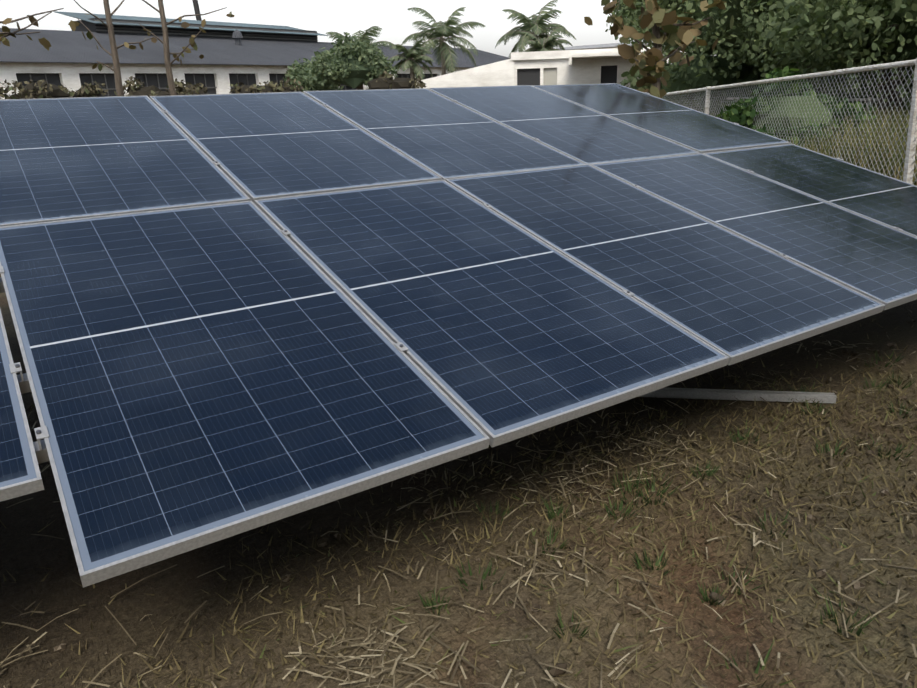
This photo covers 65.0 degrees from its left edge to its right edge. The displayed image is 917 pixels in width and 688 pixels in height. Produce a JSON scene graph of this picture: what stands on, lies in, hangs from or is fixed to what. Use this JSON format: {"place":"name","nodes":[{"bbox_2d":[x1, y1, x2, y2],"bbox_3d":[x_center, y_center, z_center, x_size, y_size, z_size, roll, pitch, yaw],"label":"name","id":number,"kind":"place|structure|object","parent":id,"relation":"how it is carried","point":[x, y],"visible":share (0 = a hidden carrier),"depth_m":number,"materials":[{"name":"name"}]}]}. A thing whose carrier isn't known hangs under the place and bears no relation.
{"place":"outdoors","nodes":[
{"label":"outdoors","id":0,"kind":"place"},
{"bbox_2d":[0,62,469,99],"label":"factory shed walls","id":1,"kind":"structure","parent":0,"point":[216,79],"depth_m":43.67,"materials":[{"name":"white paint"}]},
{"bbox_2d":[53,11,327,35],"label":"roof","id":2,"kind":"structure","parent":1,"relation":"attached to","point":[83,16],"depth_m":55.76,"materials":[{"name":"metal"}]},
{"bbox_2d":[0,28,508,67],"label":"factory shed roof","id":3,"kind":"structure","parent":1,"relation":"on","point":[71,47],"depth_m":48.10,"materials":[{"name":"grey metal"}]},
{"bbox_2d":[71,18,317,41],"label":"factory shed monitor","id":4,"kind":"object","parent":3,"relation":"on","point":[119,29],"visible":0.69,"depth_m":54.97,"materials":[{"name":"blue metal"}]},
{"bbox_2d":[192,0,242,45],"bbox_3d":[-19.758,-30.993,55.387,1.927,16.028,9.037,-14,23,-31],"label":"roof vent","id":5,"kind":"object","parent":3,"relation":"on","point":[237,36],"visible":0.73,"depth_m":54.84,"materials":[{"name":"grey metal"}]},
{"bbox_2d":[0,0,715,57],"label":"sky","id":6,"kind":"structure","parent":0,"point":[395,19],"materials":[{"name":"white"}]},
{"bbox_2d":[0,274,916,687],"bbox_3d":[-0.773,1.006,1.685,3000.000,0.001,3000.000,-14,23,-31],"label":"ground","id":7,"kind":"structure","parent":0,"point":[26,558],"depth_m":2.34,"materials":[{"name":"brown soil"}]},
{"bbox_2d":[0,309,43,501],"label":"solar panel","id":8,"kind":"object","parent":7,"relation":"on","point":[20,474],"visible":0.79,"depth_m":1.86,"materials":[{"name":"glass"}]},
{"bbox_2d":[0,8,63,99],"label":"bare sapling","id":9,"kind":"object","parent":7,"relation":"on","point":[45,42],"visible":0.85,"depth_m":6.51,"materials":[{"name":"brown wood"}]},
{"bbox_2d":[68,0,153,95],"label":"bare sapling","id":10,"kind":"object","parent":7,"relation":"on","point":[115,59],"visible":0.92,"depth_m":7.62,"materials":[{"name":"brown wood"}]},
{"bbox_2d":[140,0,234,95],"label":"bare sapling","id":11,"kind":"object","parent":7,"relation":"on","point":[168,63],"visible":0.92,"depth_m":8.30,"materials":[{"name":"brown wood"}]},
{"bbox_2d":[283,58,343,91],"bbox_3d":[-8.071,-13.926,39.926,3.211,3.639,4.019,-14,23,-31],"label":"bush","id":12,"kind":"object","parent":7,"relation":"on","point":[299,73],"visible":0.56,"depth_m":38.67,"materials":[{"name":"green plant"}]},
{"bbox_2d":[304,32,398,89],"bbox_3d":[-5.472,-13.635,37.425,4.448,4.575,4.033,-14,23,-31],"label":"green tree","id":13,"kind":"object","parent":7,"relation":"on","point":[354,64],"visible":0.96,"depth_m":36.25,"materials":[{"name":"green plant"}]},
{"bbox_2d":[326,26,394,89],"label":"palm","id":14,"kind":"object","parent":7,"relation":"on","point":[373,30],"visible":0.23,"depth_m":50.89,"materials":[{"name":"green plant"}]},
{"bbox_2d":[389,38,433,80],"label":"palm","id":15,"kind":"object","parent":7,"relation":"on","point":[410,56],"visible":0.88,"depth_m":46.06,"materials":[{"name":"green plant"}]},
{"bbox_2d":[401,7,485,74],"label":"palm","id":16,"kind":"object","parent":7,"relation":"on","point":[434,35],"visible":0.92,"depth_m":49.31,"materials":[{"name":"green plant"}]},
{"bbox_2d":[0,43,912,119],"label":"shrubs","id":17,"kind":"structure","parent":7,"relation":"on","point":[681,78],"depth_m":20.00,"materials":[{"name":"green plant"}]},
{"bbox_2d":[0,83,916,586],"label":"solar panel array","id":18,"kind":"object","parent":7,"relation":"on","point":[232,315],"visible":1,"depth_m":2.94,"materials":[{"name":"glass"}]},
{"bbox_2d":[495,0,576,58],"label":"palm","id":19,"kind":"object","parent":7,"relation":"on","point":[537,27],"visible":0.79,"depth_m":45.36,"materials":[{"name":"green plant"}]},
{"bbox_2d":[519,27,572,51],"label":"palm tree","id":20,"kind":"object","parent":7,"relation":"on","point":[550,42],"visible":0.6,"depth_m":43.05,"materials":[{"name":"green plant"}]},
{"bbox_2d":[607,0,687,50],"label":"dense tree","id":21,"kind":"object","parent":7,"relation":"on","point":[619,13],"visible":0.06,"depth_m":33.91,"materials":[{"name":"green plant"}]},
{"bbox_2d":[584,0,733,97],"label":"teak tree dry leaves","id":22,"kind":"object","parent":7,"relation":"on","point":[654,16],"visible":0.9,"depth_m":10.20,"materials":[{"name":"brown plant"}]},
{"bbox_2d":[613,0,796,73],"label":"dense tree","id":23,"kind":"object","parent":7,"relation":"on","point":[724,47],"visible":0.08,"depth_m":20.05,"materials":[{"name":"green plant"}]},
{"bbox_2d":[638,387,836,403],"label":"metal beam","id":24,"kind":"structure","parent":7,"relation":"on","point":[727,394],"depth_m":3.55,"materials":[{"name":"metal"}]},
{"bbox_2d":[605,0,874,95],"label":"dense tree","id":25,"kind":"object","parent":7,"relation":"on","point":[727,22],"depth_m":16.84,"materials":[{"name":"green plant"}]},
{"bbox_2d":[645,0,914,130],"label":"dense tree","id":26,"kind":"object","parent":7,"relation":"on","point":[838,65],"visible":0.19,"depth_m":14.69,"materials":[{"name":"green plant"}]},
{"bbox_2d":[662,58,916,184],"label":"chain link fence","id":27,"kind":"object","parent":7,"relation":"on","point":[909,159],"visible":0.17,"depth_m":8.38,"materials":[{"name":"silver metal"}]},
{"bbox_2d":[715,66,916,185],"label":"fence line vegetation","id":28,"kind":"object","parent":7,"relation":"on","point":[734,111],"visible":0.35,"depth_m":10.49,"materials":[{"name":"green plant"}]},
{"bbox_2d":[727,97,911,120],"bbox_3d":[7.823,-5.820,18.513,0.101,1.404,20.271,-18,25,-38],"label":"post rail fence","id":29,"kind":"object","parent":7,"relation":"on","point":[872,100],"visible":0.08,"depth_m":16.62,"materials":[{"name":"white paint"}]},
{"bbox_2d":[756,0,916,115],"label":"dense tree","id":30,"kind":"object","parent":7,"relation":"on","point":[890,23],"visible":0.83,"depth_m":12.09,"materials":[{"name":"green plant"}]},
{"bbox_2d":[421,47,662,88],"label":"white building","id":31,"kind":"structure","parent":0,"point":[590,66],"depth_m":31.42,"materials":[{"name":"beige paint"}]},
{"bbox_2d":[575,45,684,63],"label":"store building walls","id":32,"kind":"structure","parent":0,"point":[617,47],"depth_m":101.75,"materials":[{"name":"white paint"}]},
{"bbox_2d":[556,42,652,49],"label":"roof","id":33,"kind":"structure","parent":32,"relation":"on","point":[592,46],"depth_m":108.26,"materials":[{"name":"white concrete"}]}
]}

